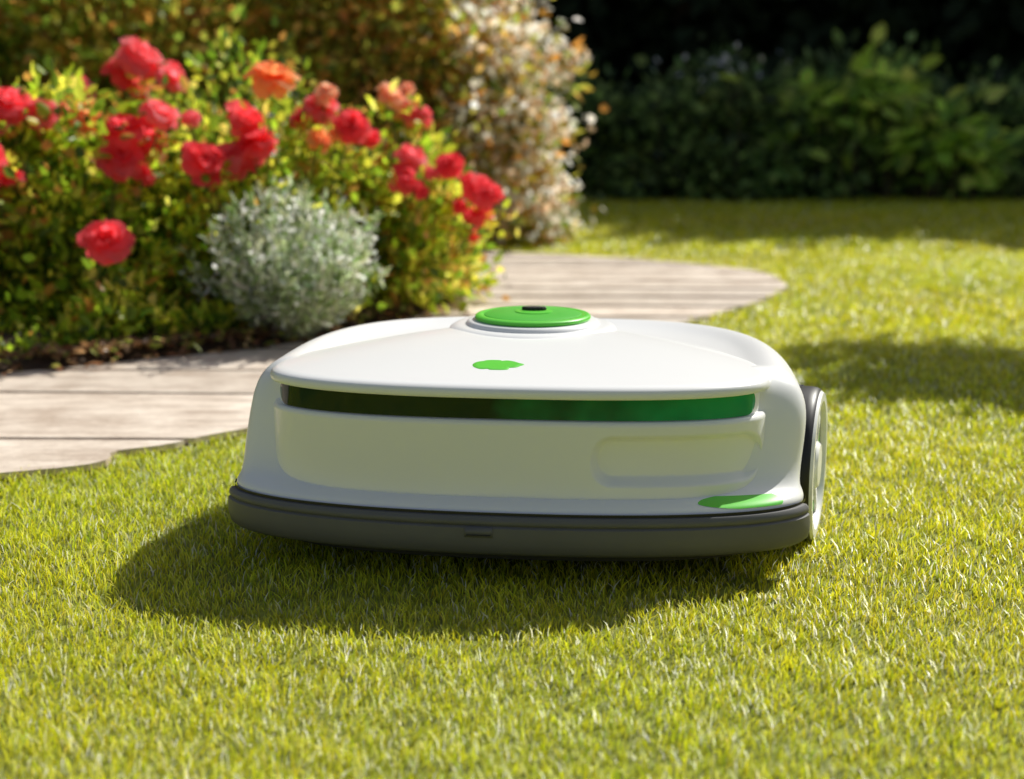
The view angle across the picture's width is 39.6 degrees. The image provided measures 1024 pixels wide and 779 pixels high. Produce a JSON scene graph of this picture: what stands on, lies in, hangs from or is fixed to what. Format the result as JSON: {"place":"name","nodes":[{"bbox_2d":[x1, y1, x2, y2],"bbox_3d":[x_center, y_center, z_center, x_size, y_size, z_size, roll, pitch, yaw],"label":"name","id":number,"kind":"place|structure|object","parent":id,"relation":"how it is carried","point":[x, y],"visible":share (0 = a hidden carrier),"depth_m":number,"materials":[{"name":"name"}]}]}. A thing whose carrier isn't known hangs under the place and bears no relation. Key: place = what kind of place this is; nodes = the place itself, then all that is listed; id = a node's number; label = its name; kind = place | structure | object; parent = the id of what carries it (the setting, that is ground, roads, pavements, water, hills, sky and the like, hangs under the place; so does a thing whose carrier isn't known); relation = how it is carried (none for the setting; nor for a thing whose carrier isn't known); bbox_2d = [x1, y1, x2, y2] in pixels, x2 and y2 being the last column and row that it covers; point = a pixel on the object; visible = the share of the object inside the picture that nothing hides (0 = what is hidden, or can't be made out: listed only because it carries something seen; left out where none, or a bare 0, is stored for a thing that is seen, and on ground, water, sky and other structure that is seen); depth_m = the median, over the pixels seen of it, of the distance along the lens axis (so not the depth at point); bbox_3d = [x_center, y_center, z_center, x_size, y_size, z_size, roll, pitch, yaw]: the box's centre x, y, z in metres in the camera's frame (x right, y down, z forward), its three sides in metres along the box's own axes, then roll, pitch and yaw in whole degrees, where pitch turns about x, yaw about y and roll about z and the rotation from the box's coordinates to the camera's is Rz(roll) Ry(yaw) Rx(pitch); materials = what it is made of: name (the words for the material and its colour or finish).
{"place":"outdoors","nodes":[
{"label":"outdoors","id":0,"kind":"place"},
{"bbox_2d":[1,291,783,479],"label":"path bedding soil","id":1,"kind":"structure","parent":0,"point":[186,445],"depth_m":1.96,"materials":[{"name":"brown soil"}]},
{"bbox_2d":[0,251,786,478],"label":"garden path","id":2,"kind":"structure","parent":0,"point":[75,418],"depth_m":2.44,"materials":[{"name":"wood"}]},
{"bbox_2d":[0,194,1023,778],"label":"ground","id":3,"kind":"structure","parent":0,"point":[878,766],"depth_m":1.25,"materials":[{"name":"green plant"}]},
{"bbox_2d":[0,0,82,97],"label":"leafy shrub","id":4,"kind":"object","parent":3,"relation":"on","point":[3,6],"visible":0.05,"depth_m":4.46,"materials":[{"name":"green plant"}]},
{"bbox_2d":[0,0,305,134],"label":"copper shrub","id":5,"kind":"object","parent":3,"relation":"on","point":[103,27],"visible":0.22,"depth_m":4.41,"materials":[{"name":"brown plant"}]},
{"bbox_2d":[0,295,458,372],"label":"flower bed soil","id":6,"kind":"structure","parent":3,"relation":"on","point":[34,362],"depth_m":2.65,"materials":[{"name":"brown soil"}]},
{"bbox_2d":[0,54,250,333],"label":"rose bush","id":7,"kind":"object","parent":6,"relation":"on","point":[52,231],"visible":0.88,"depth_m":2.76,"materials":[{"name":"green plant"}]},
{"bbox_2d":[59,6,331,208],"bbox_3d":[-0.796,-0.551,3.400,1.026,0.699,0.845,0,11,0],"label":"rose bush","id":8,"kind":"object","parent":6,"relation":"on","point":[130,67],"visible":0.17,"depth_m":3.25,"materials":[{"name":"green plant"}]},
{"bbox_2d":[0,262,408,355],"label":"border plant","id":9,"kind":"object","parent":6,"relation":"on","point":[158,314],"visible":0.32,"depth_m":2.67,"materials":[{"name":"green plant"}]},
{"bbox_2d":[81,31,390,324],"bbox_3d":[-0.586,-0.448,3.056,0.667,0.626,0.707,0,11,0],"label":"rose bush","id":10,"kind":"object","parent":6,"relation":"on","point":[241,156],"visible":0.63,"depth_m":2.91,"materials":[{"name":"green plant"}]},
{"bbox_2d":[0,269,510,374],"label":"leaf litter","id":11,"kind":"object","parent":6,"relation":"on","point":[126,345],"visible":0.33,"depth_m":2.65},
{"bbox_2d":[174,172,391,338],"bbox_3d":[-0.451,-0.263,2.786,0.421,0.324,0.388,0,11,0],"label":"silver leaf plant","id":12,"kind":"object","parent":6,"relation":"on","point":[296,274],"visible":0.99,"depth_m":2.74,"materials":[{"name":"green plant"}]},
{"bbox_2d":[286,78,519,314],"bbox_3d":[-0.268,-0.434,3.220,0.516,0.532,0.715,-2,12,-12],"label":"rose bush","id":13,"kind":"object","parent":6,"relation":"on","point":[423,248],"visible":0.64,"depth_m":3.11,"materials":[{"name":"green plant"}]},
{"bbox_2d":[176,0,608,249],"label":"variegated shrub","id":14,"kind":"object","parent":3,"relation":"on","point":[470,77],"visible":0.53,"depth_m":4.58,"materials":[{"name":"beige plant"}]},
{"bbox_2d":[27,0,1023,110],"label":"woodland trees","id":15,"kind":"object","parent":3,"relation":"on","point":[619,35],"visible":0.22,"depth_m":8.49,"materials":[{"name":"green plant"}]},
{"bbox_2d":[228,306,826,560],"bbox_3d":[0.037,0.034,1.636,0.648,0.245,0.514,1,12,6],"label":"robotic lawn mower","id":16,"kind":"object","parent":3,"relation":"on","point":[554,433],"visible":1,"depth_m":1.43,"materials":[{"name":"white plastic"}]},
{"bbox_2d":[280,383,754,420],"bbox_3d":[-0.001,0.011,1.446,0.494,0.026,0.062,1,12,6],"label":"sensor window","id":17,"kind":"structure","parent":16,"relation":"in","point":[743,405],"depth_m":1.42,"materials":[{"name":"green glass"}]},
{"bbox_2d":[552,0,661,71],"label":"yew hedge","id":18,"kind":"object","parent":3,"relation":"on","point":[569,19],"depth_m":10.14,"materials":[{"name":"green plant"}]},
{"bbox_2d":[522,49,697,203],"bbox_3d":[0.126,-1.325,7.198,1.664,0.851,1.198,0,11,0],"label":"hedge shrub","id":19,"kind":"object","parent":3,"relation":"on","point":[585,178],"visible":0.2,"depth_m":6.96,"materials":[{"name":"green plant"}]},
{"bbox_2d":[560,31,874,202],"bbox_3d":[1.005,-1.332,7.079,1.613,0.895,1.152,0,11,0],"label":"hedge shrub","id":20,"kind":"object","parent":3,"relation":"on","point":[710,160],"visible":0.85,"depth_m":6.86,"materials":[{"name":"green plant"}]},
{"bbox_2d":[653,42,788,202],"bbox_3d":[1.004,-1.285,6.859,0.661,0.750,0.422,0,11,0],"label":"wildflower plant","id":21,"kind":"object","parent":3,"relation":"on","point":[742,66],"visible":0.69,"depth_m":6.82,"materials":[{"name":"green plant"}]},
{"bbox_2d":[722,28,1005,200],"bbox_3d":[1.716,-1.359,7.206,1.488,0.904,1.229,-6,13,-26],"label":"hedge shrub","id":22,"kind":"object","parent":3,"relation":"on","point":[832,72],"visible":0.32,"depth_m":6.95,"materials":[{"name":"green plant"}]},
{"bbox_2d":[718,22,1023,203],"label":"hosta plant","id":23,"kind":"object","parent":3,"relation":"on","point":[944,144],"visible":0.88,"depth_m":6.75,"materials":[{"name":"green plant"}]},
{"bbox_2d":[852,56,1023,201],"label":"hedge shrub","id":24,"kind":"object","parent":3,"relation":"on","point":[1012,108],"visible":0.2,"depth_m":7.04,"materials":[{"name":"green plant"}]},
{"bbox_2d":[998,103,1022,197],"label":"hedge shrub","id":25,"kind":"object","parent":3,"relation":"on","point":[1004,148],"visible":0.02,"depth_m":7.11,"materials":[{"name":"green plant"}]}
]}

